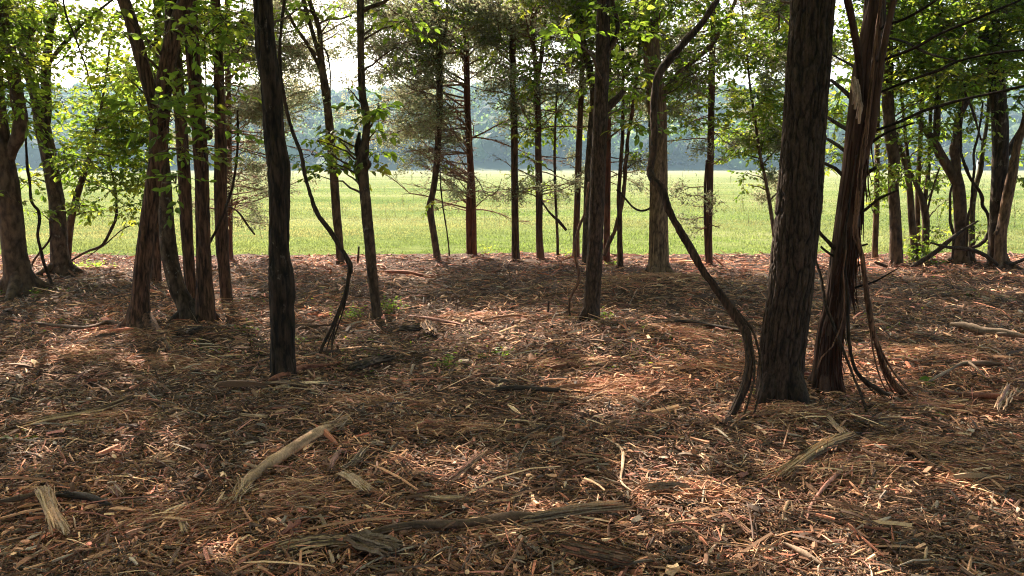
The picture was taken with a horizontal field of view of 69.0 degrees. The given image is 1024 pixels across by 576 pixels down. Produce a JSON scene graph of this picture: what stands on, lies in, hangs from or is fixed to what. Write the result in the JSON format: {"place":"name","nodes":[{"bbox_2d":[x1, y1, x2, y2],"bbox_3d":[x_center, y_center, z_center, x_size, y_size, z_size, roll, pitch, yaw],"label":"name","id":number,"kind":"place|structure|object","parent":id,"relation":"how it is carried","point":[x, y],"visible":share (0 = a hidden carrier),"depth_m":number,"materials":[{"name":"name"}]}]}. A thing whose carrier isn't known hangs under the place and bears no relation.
{"place":"outdoors","nodes":[
{"label":"outdoors","id":0,"kind":"place"},
{"bbox_2d":[211,110,238,241],"bbox_3d":[-3.084,-1.148,7.918,0.441,1.452,0.036,0,9,1],"label":"vine","id":1,"kind":"object","parent":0,"point":[229,195],"visible":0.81,"depth_m":7.92,"materials":[{"name":"brown plant"}]},
{"bbox_2d":[0,248,1023,575],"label":"forest floor","id":2,"kind":"structure","parent":0,"point":[682,268],"depth_m":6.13,"materials":[{"name":"brown wood"}]},
{"bbox_2d":[0,492,35,502],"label":"broken branch","id":3,"kind":"object","parent":2,"relation":"on","point":[21,497],"visible":0.86,"depth_m":3.45,"materials":[{"name":"brown wood"}]},
{"bbox_2d":[0,0,75,301],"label":"tree","id":4,"kind":"object","parent":2,"relation":"on","point":[20,276],"visible":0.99,"depth_m":8.98,"materials":[{"name":"brown plant"}]},
{"bbox_2d":[10,15,53,284],"bbox_3d":[-6.096,-2.636,9.272,0.291,5.401,0.150,5,11,30],"label":"vine","id":5,"kind":"object","parent":4,"relation":"hanging from","point":[47,272],"visible":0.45,"depth_m":9.53,"materials":[{"name":"brown plant"}]},
{"bbox_2d":[34,484,69,535],"bbox_3d":[-2.063,0.996,3.352,0.091,0.050,0.562,-7,12,-38],"label":"wood shard","id":6,"kind":"object","parent":2,"relation":"on","point":[54,517],"visible":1,"depth_m":3.33,"materials":[{"name":"beige wood"}]},
{"bbox_2d":[31,320,120,328],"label":"broken branch","id":7,"kind":"object","parent":2,"relation":"on","point":[114,322],"visible":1,"depth_m":7.18,"materials":[{"name":"brown wood"}]},
{"bbox_2d":[0,0,153,276],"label":"tree","id":8,"kind":"object","parent":2,"relation":"on","point":[61,263],"visible":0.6,"depth_m":10.30,"materials":[{"name":"green plant"}]},
{"bbox_2d":[62,0,92,91],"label":"vine","id":9,"kind":"object","parent":8,"relation":"attached to","point":[65,12],"visible":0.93,"depth_m":9.12,"materials":[{"name":"brown plant"}]},
{"bbox_2d":[55,490,111,505],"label":"broken branch","id":10,"kind":"object","parent":2,"relation":"on","point":[86,496],"visible":0.98,"depth_m":3.48,"materials":[{"name":"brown wood"}]},
{"bbox_2d":[63,521,126,559],"bbox_3d":[-1.724,1.046,3.088,0.024,0.018,0.324,3,10,16],"label":"stick","id":11,"kind":"object","parent":2,"relation":"on","point":[99,538],"visible":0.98,"depth_m":3.10,"materials":[{"name":"brown wood"}]},
{"bbox_2d":[34,28,177,259],"bbox_3d":[-5.898,-2.007,11.110,2.942,3.604,1.666,8,12,40],"label":"sapling","id":12,"kind":"object","parent":2,"relation":"on","point":[107,117],"visible":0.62,"depth_m":10.72,"materials":[{"name":"green plant"}]},
{"bbox_2d":[71,154,117,260],"bbox_3d":[-6.292,-1.184,11.152,0.804,1.607,0.053,0,9,0],"label":"vine","id":13,"kind":"object","parent":12,"relation":"attached to","point":[105,239],"visible":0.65,"depth_m":11.21,"materials":[{"name":"brown plant"}]},
{"bbox_2d":[105,481,124,496],"bbox_3d":[-1.909,0.970,3.590,0.140,0.038,0.051,9,13,42],"label":"wood chip","id":14,"kind":"object","parent":2,"relation":"on","point":[117,490],"visible":1,"depth_m":3.58,"materials":[{"name":"brown wood"}]},
{"bbox_2d":[71,0,234,337],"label":"tree","id":15,"kind":"object","parent":2,"relation":"on","point":[157,93],"visible":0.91,"depth_m":6.58,"materials":[{"name":"green plant"}]},
{"bbox_2d":[98,0,219,321],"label":"tree","id":16,"kind":"object","parent":2,"relation":"on","point":[183,300],"visible":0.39,"depth_m":7.58,"materials":[{"name":"brown plant"}]},
{"bbox_2d":[94,0,245,281],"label":"tree","id":17,"kind":"object","parent":2,"relation":"on","point":[156,272],"visible":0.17,"depth_m":9.92,"materials":[{"name":"green plant"}]},
{"bbox_2d":[173,325,204,335],"bbox_3d":[-2.975,0.389,6.878,0.128,0.076,0.355,1,9,8],"label":"wood chunk","id":18,"kind":"object","parent":2,"relation":"on","point":[190,330],"visible":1,"depth_m":6.82,"materials":[{"name":"grey wood"}]},
{"bbox_2d":[142,0,249,298],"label":"tree","id":19,"kind":"object","parent":2,"relation":"on","point":[186,218],"visible":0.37,"depth_m":8.21,"materials":[{"name":"red plant"}]},
{"bbox_2d":[144,0,263,323],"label":"tree","id":20,"kind":"object","parent":2,"relation":"on","point":[205,310],"visible":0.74,"depth_m":7.34,"materials":[{"name":"red plant"}]},
{"bbox_2d":[200,0,286,302],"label":"tree","id":21,"kind":"object","parent":2,"relation":"on","point":[221,235],"visible":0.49,"depth_m":8.68,"materials":[{"name":"brown plant"}]},
{"bbox_2d":[144,0,356,260],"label":"cedar tree","id":22,"kind":"object","parent":2,"relation":"on","point":[249,109],"visible":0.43,"depth_m":12.37,"materials":[{"name":"green plant"}]},
{"bbox_2d":[263,380,307,386],"bbox_3d":[-1.653,0.694,5.409,0.440,0.048,0.070,3,10,18],"label":"split wood","id":23,"kind":"object","parent":2,"relation":"on","point":[288,382],"visible":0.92,"depth_m":5.40,"materials":[{"name":"brown wood"}]},
{"bbox_2d":[220,411,355,507],"bbox_3d":[-1.200,0.907,4.024,0.209,0.154,1.227,3,10,15],"label":"broken branch","id":24,"kind":"object","parent":2,"relation":"on","point":[286,452],"visible":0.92,"depth_m":3.95,"materials":[{"name":"brown wood"}]},
{"bbox_2d":[265,364,332,381],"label":"broken branch","id":25,"kind":"object","parent":2,"relation":"on","point":[287,373],"visible":0.81,"depth_m":5.86,"materials":[{"name":"brown wood"}]},
{"bbox_2d":[253,0,345,379],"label":"tree","id":26,"kind":"object","parent":2,"relation":"on","point":[281,287],"visible":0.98,"depth_m":5.53,"materials":[{"name":"black plant"}]},
{"bbox_2d":[278,0,352,354],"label":"vine","id":27,"kind":"object","parent":2,"relation":"on","point":[348,261],"visible":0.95,"depth_m":6.33,"materials":[{"name":"brown plant"}]},
{"bbox_2d":[273,0,368,264],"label":"tree","id":28,"kind":"object","parent":2,"relation":"on","point":[319,59],"visible":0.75,"depth_m":11.80,"materials":[{"name":"brown plant"}]},
{"bbox_2d":[326,301,366,322],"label":"seedling","id":29,"kind":"object","parent":2,"relation":"on","point":[350,313],"visible":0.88,"depth_m":7.81,"materials":[{"name":"green plant"}]},
{"bbox_2d":[340,447,368,468],"bbox_3d":[-0.835,0.906,3.951,0.049,0.035,0.311,2,10,12],"label":"stick","id":30,"kind":"object","parent":2,"relation":"on","point":[350,462],"visible":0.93,"depth_m":3.97,"materials":[{"name":"brown wood"}]},
{"bbox_2d":[336,468,373,492],"bbox_3d":[-0.760,0.937,3.640,0.078,0.051,0.252,-9,13,-44],"label":"wood chip","id":31,"kind":"object","parent":2,"relation":"on","point":[355,480],"visible":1,"depth_m":3.63,"materials":[{"name":"beige wood"}]},
{"bbox_2d":[289,0,447,320],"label":"tree","id":32,"kind":"object","parent":2,"relation":"on","point":[361,166],"visible":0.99,"depth_m":7.59,"materials":[{"name":"green plant"}]},
{"bbox_2d":[342,355,396,371],"bbox_3d":[-1.134,0.596,5.985,0.162,0.076,0.489,7,11,35],"label":"fallen log","id":33,"kind":"object","parent":2,"relation":"on","point":[361,364],"visible":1,"depth_m":5.93,"materials":[{"name":"brown wood"}]},
{"bbox_2d":[343,528,403,556],"bbox_3d":[-0.564,1.038,3.015,0.262,0.068,0.131,6,11,34],"label":"wood chunk","id":34,"kind":"object","parent":2,"relation":"on","point":[371,542],"visible":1,"depth_m":3.00,"materials":[{"name":"wood"}]},
{"bbox_2d":[380,293,409,317],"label":"seedling","id":35,"kind":"object","parent":2,"relation":"on","point":[390,306],"visible":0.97,"depth_m":8.19,"materials":[{"name":"green plant"}]},
{"bbox_2d":[396,325,422,331],"bbox_3d":[-0.973,0.383,7.147,0.257,0.074,0.188,4,10,23],"label":"wood chunk","id":36,"kind":"object","parent":2,"relation":"on","point":[413,328],"visible":1,"depth_m":7.10,"materials":[{"name":"brown wood"}]},
{"bbox_2d":[384,270,446,276],"bbox_3d":[-1.399,-0.210,10.743,0.965,0.084,0.071,3,10,16],"label":"fallen log","id":37,"kind":"object","parent":2,"relation":"on","point":[406,272],"visible":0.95,"depth_m":10.74,"materials":[{"name":"brown wood"}]},
{"bbox_2d":[420,318,437,334],"bbox_3d":[-0.800,0.366,7.145,0.134,0.095,0.486,-2,10,-14],"label":"wood chunk","id":38,"kind":"object","parent":2,"relation":"on","point":[427,326],"visible":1,"depth_m":7.08,"materials":[{"name":"beige wood"}]},
{"bbox_2d":[392,0,472,259],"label":"tree","id":39,"kind":"object","parent":2,"relation":"on","point":[429,207],"visible":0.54,"depth_m":12.42,"materials":[{"name":"brown plant"}]},
{"bbox_2d":[437,96,449,255],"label":"vine","id":40,"kind":"object","parent":39,"relation":"attached to","point":[441,196],"visible":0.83,"depth_m":12.63,"materials":[{"name":"brown plant"}]},
{"bbox_2d":[409,315,462,325],"bbox_3d":[-0.787,0.327,7.639,0.036,0.058,0.875,-9,13,-44],"label":"stick","id":41,"kind":"object","parent":2,"relation":"on","point":[437,319],"visible":0.98,"depth_m":7.60,"materials":[{"name":"brown wood"}]},
{"bbox_2d":[424,494,463,500],"bbox_3d":[-0.328,0.994,3.544,0.201,0.024,0.079,1,9,7],"label":"wood chip","id":42,"kind":"object","parent":2,"relation":"on","point":[448,497],"visible":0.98,"depth_m":3.53,"materials":[{"name":"brown wood"}]},
{"bbox_2d":[437,352,468,367],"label":"seedling","id":43,"kind":"object","parent":2,"relation":"on","point":[447,359],"visible":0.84,"depth_m":6.04,"materials":[{"name":"green plant"}]},
{"bbox_2d":[322,0,594,255],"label":"cedar tree","id":44,"kind":"object","parent":2,"relation":"on","point":[425,125],"visible":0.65,"depth_m":12.52,"materials":[{"name":"green plant"}]},
{"bbox_2d":[443,449,486,483],"bbox_3d":[-0.230,0.932,3.943,0.048,0.029,0.508,4,10,23],"label":"stick","id":45,"kind":"object","parent":2,"relation":"on","point":[465,467],"visible":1,"depth_m":3.88,"materials":[{"name":"brown wood"}]},
{"bbox_2d":[439,0,570,260],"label":"tree","id":46,"kind":"object","parent":2,"relation":"on","point":[495,40],"visible":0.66,"depth_m":12.05,"materials":[{"name":"green plant"}]},
{"bbox_2d":[0,272,1023,554],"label":"bark peelings","id":47,"kind":"object","parent":2,"relation":"on","point":[168,516],"visible":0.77,"depth_m":4.48,"materials":[{"name":"brown wood"}]},
{"bbox_2d":[0,398,126,433],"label":"branch","id":48,"kind":"object","parent":47,"relation":"on","point":[58,416],"visible":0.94,"depth_m":4.66,"materials":[{"name":"brown wood"}]},
{"bbox_2d":[296,511,554,549],"bbox_3d":[-0.370,1.032,3.192,1.134,0.061,0.100,-2,10,-13],"label":"broken branch","id":49,"kind":"object","parent":47,"relation":"on","point":[432,524],"visible":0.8,"depth_m":3.24,"materials":[{"name":"brown wood"}]},
{"bbox_2d":[275,533,346,553],"bbox_3d":[-0.820,1.038,3.047,0.285,0.044,0.091,-4,10,-22],"label":"split wood","id":50,"kind":"object","parent":49,"relation":"on","point":[319,540],"visible":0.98,"depth_m":3.04,"materials":[{"name":"brown wood"}]},
{"bbox_2d":[483,384,572,392],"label":"broken branch","id":51,"kind":"object","parent":47,"relation":"on","point":[522,387],"visible":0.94,"depth_m":5.27,"materials":[{"name":"brown wood"}]},
{"bbox_2d":[519,500,632,524],"bbox_3d":[0.284,0.996,3.340,0.531,0.054,0.094,-3,10,-16],"label":"split wood","id":52,"kind":"object","parent":47,"relation":"on","point":[575,509],"visible":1,"depth_m":3.33,"materials":[{"name":"brown wood"}]},
{"bbox_2d":[643,479,689,491],"bbox_3d":[0.751,0.955,3.606,0.243,0.044,0.078,-2,9,-12],"label":"split wood","id":53,"kind":"object","parent":47,"relation":"on","point":[661,485],"visible":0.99,"depth_m":3.58,"materials":[{"name":"brown wood"}]},
{"bbox_2d":[652,317,700,323],"bbox_3d":[1.558,0.321,7.078,0.670,0.100,0.115,-7,12,-36],"label":"split wood","id":54,"kind":"object","parent":47,"relation":"on","point":[673,320],"visible":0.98,"depth_m":7.06,"materials":[{"name":"brown wood"}]},
{"bbox_2d":[773,432,862,478],"bbox_3d":[1.640,0.871,3.993,0.824,0.064,0.124,-8,12,-42],"label":"split wood","id":55,"kind":"object","parent":47,"relation":"on","point":[814,450],"visible":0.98,"depth_m":3.93,"materials":[{"name":"beige wood"}]},
{"bbox_2d":[939,390,1023,399],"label":"broken branch","id":56,"kind":"object","parent":47,"relation":"on","point":[981,395],"visible":0.84,"depth_m":5.02,"materials":[{"name":"brown wood"}]},
{"bbox_2d":[994,382,1017,411],"bbox_3d":[3.300,0.719,4.977,0.090,0.051,0.690,7,12,38],"label":"split wood","id":57,"kind":"object","parent":47,"relation":"on","point":[1002,398],"visible":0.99,"depth_m":4.92,"materials":[{"name":"beige wood"}]},
{"bbox_2d":[415,0,636,259],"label":"cedar tree","id":58,"kind":"object","parent":2,"relation":"on","point":[539,187],"visible":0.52,"depth_m":12.20,"materials":[{"name":"green plant"}]},
{"bbox_2d":[505,80,588,258],"bbox_3d":[0.578,-1.991,12.867,1.888,3.071,1.000,-5,11,-28],"label":"sapling","id":59,"kind":"object","parent":2,"relation":"on","point":[558,115],"visible":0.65,"depth_m":12.70,"materials":[{"name":"green plant"}]},
{"bbox_2d":[506,0,641,264],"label":"tree","id":60,"kind":"object","parent":2,"relation":"on","point":[587,58],"visible":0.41,"depth_m":11.44,"materials":[{"name":"green plant"}]},
{"bbox_2d":[568,182,589,315],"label":"vine","id":61,"kind":"object","parent":2,"relation":"on","point":[576,264],"visible":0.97,"depth_m":7.81,"materials":[{"name":"brown plant"}]},
{"bbox_2d":[495,0,667,258],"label":"cedar tree","id":62,"kind":"object","parent":2,"relation":"on","point":[581,120],"visible":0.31,"depth_m":12.59,"materials":[{"name":"green plant"}]},
{"bbox_2d":[560,539,633,566],"bbox_3d":[0.346,1.079,3.040,0.298,0.060,0.102,3,10,17],"label":"wood chunk","id":63,"kind":"object","parent":2,"relation":"on","point":[605,554],"visible":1,"depth_m":3.02,"materials":[{"name":"brown wood"}]},
{"bbox_2d":[530,0,678,321],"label":"tree","id":64,"kind":"object","parent":2,"relation":"on","point":[604,82],"visible":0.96,"depth_m":7.23,"materials":[{"name":"brown plant"}]},
{"bbox_2d":[508,0,707,261],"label":"tree","id":65,"kind":"object","parent":2,"relation":"on","point":[608,182],"visible":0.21,"depth_m":12.22,"materials":[{"name":"green plant"}]},
{"bbox_2d":[539,0,696,268],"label":"tree","id":66,"kind":"object","parent":2,"relation":"on","point":[618,200],"visible":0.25,"depth_m":11.47,"materials":[{"name":"red plant"}]},
{"bbox_2d":[605,437,631,490],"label":"twig","id":67,"kind":"object","parent":2,"relation":"on","point":[622,462],"visible":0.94,"depth_m":3.94,"materials":[{"name":"brown wood"}]},
{"bbox_2d":[603,0,641,255],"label":"vine","id":68,"kind":"object","parent":2,"relation":"on","point":[612,235],"visible":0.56,"depth_m":11.63,"materials":[{"name":"brown plant"}]},
{"bbox_2d":[567,0,788,273],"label":"tree","id":69,"kind":"object","parent":2,"relation":"on","point":[658,259],"visible":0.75,"depth_m":10.46,"materials":[{"name":"green plant"}]},
{"bbox_2d":[646,0,762,423],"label":"vine","id":70,"kind":"object","parent":2,"relation":"on","point":[738,318],"visible":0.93,"depth_m":4.92,"materials":[{"name":"brown plant"}]},
{"bbox_2d":[624,0,789,264],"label":"cedar tree","id":71,"kind":"object","parent":2,"relation":"on","point":[709,202],"visible":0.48,"depth_m":11.69,"materials":[{"name":"green plant"}]},
{"bbox_2d":[687,317,739,331],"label":"broken branch","id":72,"kind":"object","parent":2,"relation":"on","point":[719,326],"visible":0.6,"depth_m":7.19,"materials":[{"name":"brown wood"}]},
{"bbox_2d":[721,511,751,534],"bbox_3d":[1.002,1.046,3.325,0.036,0.027,0.191,-4,10,-23],"label":"wood chip","id":73,"kind":"object","parent":2,"relation":"on","point":[744,527],"visible":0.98,"depth_m":3.32,"materials":[{"name":"brown wood"}]},
{"bbox_2d":[667,0,893,238],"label":"sapling","id":74,"kind":"object","parent":2,"relation":"on","point":[758,110],"visible":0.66,"depth_m":11.70,"materials":[{"name":"green plant"}]},
{"bbox_2d":[716,0,849,209],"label":"cedar tree","id":75,"kind":"object","parent":2,"relation":"on","point":[759,195],"visible":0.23,"depth_m":12.00,"materials":[{"name":"green plant"}]},
{"bbox_2d":[734,0,835,405],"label":"tree","id":76,"kind":"object","parent":2,"relation":"on","point":[809,27],"visible":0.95,"depth_m":4.69,"materials":[{"name":"brown plant"}]},
{"bbox_2d":[784,542,825,566],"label":"broken branch","id":77,"kind":"object","parent":2,"relation":"on","point":[801,551],"visible":0.98,"depth_m":3.02,"materials":[{"name":"brown wood"}]},
{"bbox_2d":[806,449,852,519],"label":"twig","id":78,"kind":"object","parent":2,"relation":"on","point":[827,483],"visible":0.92,"depth_m":3.67,"materials":[{"name":"brown wood"}]},
{"bbox_2d":[816,262,867,414],"bbox_3d":[2.164,0.249,4.999,0.096,1.151,0.732,-3,10,-17],"label":"vine","id":79,"kind":"object","parent":2,"relation":"on","point":[836,331],"visible":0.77,"depth_m":4.96,"materials":[{"name":"brown plant"}]},
{"bbox_2d":[834,0,951,259],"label":"tree","id":80,"kind":"object","parent":2,"relation":"on","point":[877,189],"visible":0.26,"depth_m":12.11,"materials":[{"name":"green plant"}]},
{"bbox_2d":[861,0,965,252],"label":"tree","id":81,"kind":"object","parent":2,"relation":"on","point":[917,203],"visible":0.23,"depth_m":12.30,"materials":[{"name":"green plant"}]},
{"bbox_2d":[807,0,1023,396],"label":"cedar tree","id":82,"kind":"object","parent":2,"relation":"on","point":[827,375],"visible":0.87,"depth_m":4.94,"materials":[{"name":"brown plant"}]},
{"bbox_2d":[817,250,846,368],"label":"vine","id":83,"kind":"object","parent":82,"relation":"attached to","point":[842,316],"visible":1,"depth_m":4.79,"materials":[{"name":"brown plant"}]},
{"bbox_2d":[843,155,898,401],"bbox_3d":[2.409,-0.027,4.911,0.492,1.674,0.070,-1,9,-4],"label":"vine","id":84,"kind":"object","parent":82,"relation":"attached to","point":[869,384],"visible":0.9,"depth_m":4.95,"materials":[{"name":"brown plant"}]},
{"bbox_2d":[852,0,916,399],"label":"vine","id":85,"kind":"object","parent":82,"relation":"hanging from","point":[887,374],"visible":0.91,"depth_m":4.91,"materials":[{"name":"brown plant"}]},
{"bbox_2d":[835,0,996,266],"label":"tree","id":86,"kind":"object","parent":2,"relation":"on","point":[891,139],"visible":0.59,"depth_m":11.47,"materials":[{"name":"green plant"}]},
{"bbox_2d":[880,102,959,260],"bbox_3d":[6.479,-2.341,11.979,1.120,4.033,1.587,0,9,0],"label":"tree","id":87,"kind":"object","parent":2,"relation":"on","point":[911,211],"visible":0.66,"depth_m":12.08,"materials":[{"name":"brown plant"}]},
{"bbox_2d":[894,17,971,264],"bbox_3d":[6.942,-3.164,11.904,1.641,5.958,0.825,-2,9,-9],"label":"tree","id":88,"kind":"object","parent":2,"relation":"on","point":[925,241],"visible":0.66,"depth_m":12.24,"materials":[{"name":"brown plant"}]},
{"bbox_2d":[910,220,978,267],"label":"fallen branch","id":89,"kind":"object","parent":2,"relation":"on","point":[934,252],"visible":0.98,"depth_m":11.43,"materials":[{"name":"brown wood"}]},
{"bbox_2d":[948,184,955,258],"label":"vine","id":90,"kind":"object","parent":2,"relation":"on","point":[950,223],"visible":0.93,"depth_m":11.47,"materials":[{"name":"brown plant"}]},
{"bbox_2d":[926,361,986,383],"bbox_3d":[3.320,0.640,5.485,0.742,0.050,0.260,-8,12,-40],"label":"stick","id":91,"kind":"object","parent":2,"relation":"on","point":[954,367],"visible":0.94,"depth_m":5.60,"materials":[{"name":"brown wood"}]},
{"bbox_2d":[893,0,1023,265],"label":"tree","id":92,"kind":"object","parent":2,"relation":"on","point":[1002,146],"visible":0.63,"depth_m":11.08,"materials":[{"name":"green plant"}]},
{"bbox_2d":[930,242,998,265],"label":"fallen branch","id":93,"kind":"object","parent":2,"relation":"on","point":[987,257],"visible":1,"depth_m":11.34,"materials":[{"name":"brown wood"}]},
{"bbox_2d":[909,0,1023,265],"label":"tree","id":94,"kind":"object","parent":2,"relation":"on","point":[952,170],"visible":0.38,"depth_m":11.64,"materials":[{"name":"green plant"}]},
{"bbox_2d":[963,79,981,139],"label":"vine","id":95,"kind":"object","parent":94,"relation":"attached to","point":[973,113],"visible":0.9,"depth_m":10.72,"materials":[{"name":"brown plant"}]},
{"bbox_2d":[958,95,988,247],"bbox_3d":[7.284,-1.883,11.752,0.737,2.552,0.064,0,9,0],"label":"vine","id":96,"kind":"object","parent":94,"relation":"attached to","point":[985,210],"visible":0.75,"depth_m":11.79,"materials":[{"name":"brown plant"}]},
{"bbox_2d":[925,0,1018,258],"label":"tree","id":97,"kind":"object","parent":2,"relation":"on","point":[972,238],"visible":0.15,"depth_m":12.13,"materials":[{"name":"brown plant"}]},
{"bbox_2d":[965,102,983,255],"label":"vine","id":98,"kind":"object","parent":2,"relation":"on","point":[972,186],"visible":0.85,"depth_m":11.57,"materials":[{"name":"brown plant"}]},
{"bbox_2d":[955,360,1003,366],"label":"broken branch","id":99,"kind":"object","parent":2,"relation":"on","point":[985,363],"visible":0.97,"depth_m":5.79,"materials":[{"name":"brown wood"}]},
{"bbox_2d":[950,322,1023,337],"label":"fallen log","id":100,"kind":"object","parent":2,"relation":"on","point":[972,328],"visible":0.98,"depth_m":6.88,"materials":[{"name":"brown wood"}]},
{"bbox_2d":[961,0,1023,269],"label":"tree","id":101,"kind":"object","parent":2,"relation":"on","point":[1001,257],"visible":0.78,"depth_m":11.24,"materials":[{"name":"green plant"}]},
{"bbox_2d":[0,171,1023,255],"bbox_3d":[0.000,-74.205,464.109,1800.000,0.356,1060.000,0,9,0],"label":"field","id":102,"kind":"structure","parent":0,"point":[721,176],"depth_m":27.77,"materials":[{"name":"green plant"}]},
{"bbox_2d":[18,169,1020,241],"bbox_3d":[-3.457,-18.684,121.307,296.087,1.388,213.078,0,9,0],"label":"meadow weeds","id":103,"kind":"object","parent":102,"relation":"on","point":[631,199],"visible":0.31,"depth_m":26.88,"materials":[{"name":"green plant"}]},
{"bbox_2d":[3,0,1023,94],"label":"sky","id":104,"kind":"structure","parent":0,"point":[343,67],"materials":[{"name":"white"}]},
{"bbox_2d":[15,145,1023,170],"bbox_3d":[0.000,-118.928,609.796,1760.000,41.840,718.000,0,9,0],"label":"hill","id":105,"kind":"structure","parent":0,"point":[491,165],"depth_m":273.54,"materials":[{"name":"green plant"}]},
{"bbox_2d":[4,76,1023,170],"bbox_3d":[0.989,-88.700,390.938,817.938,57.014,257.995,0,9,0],"label":"hillside woods","id":106,"kind":"object","parent":105,"relation":"on","point":[485,150],"visible":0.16,"depth_m":284.02,"materials":[{"name":"green plant"}]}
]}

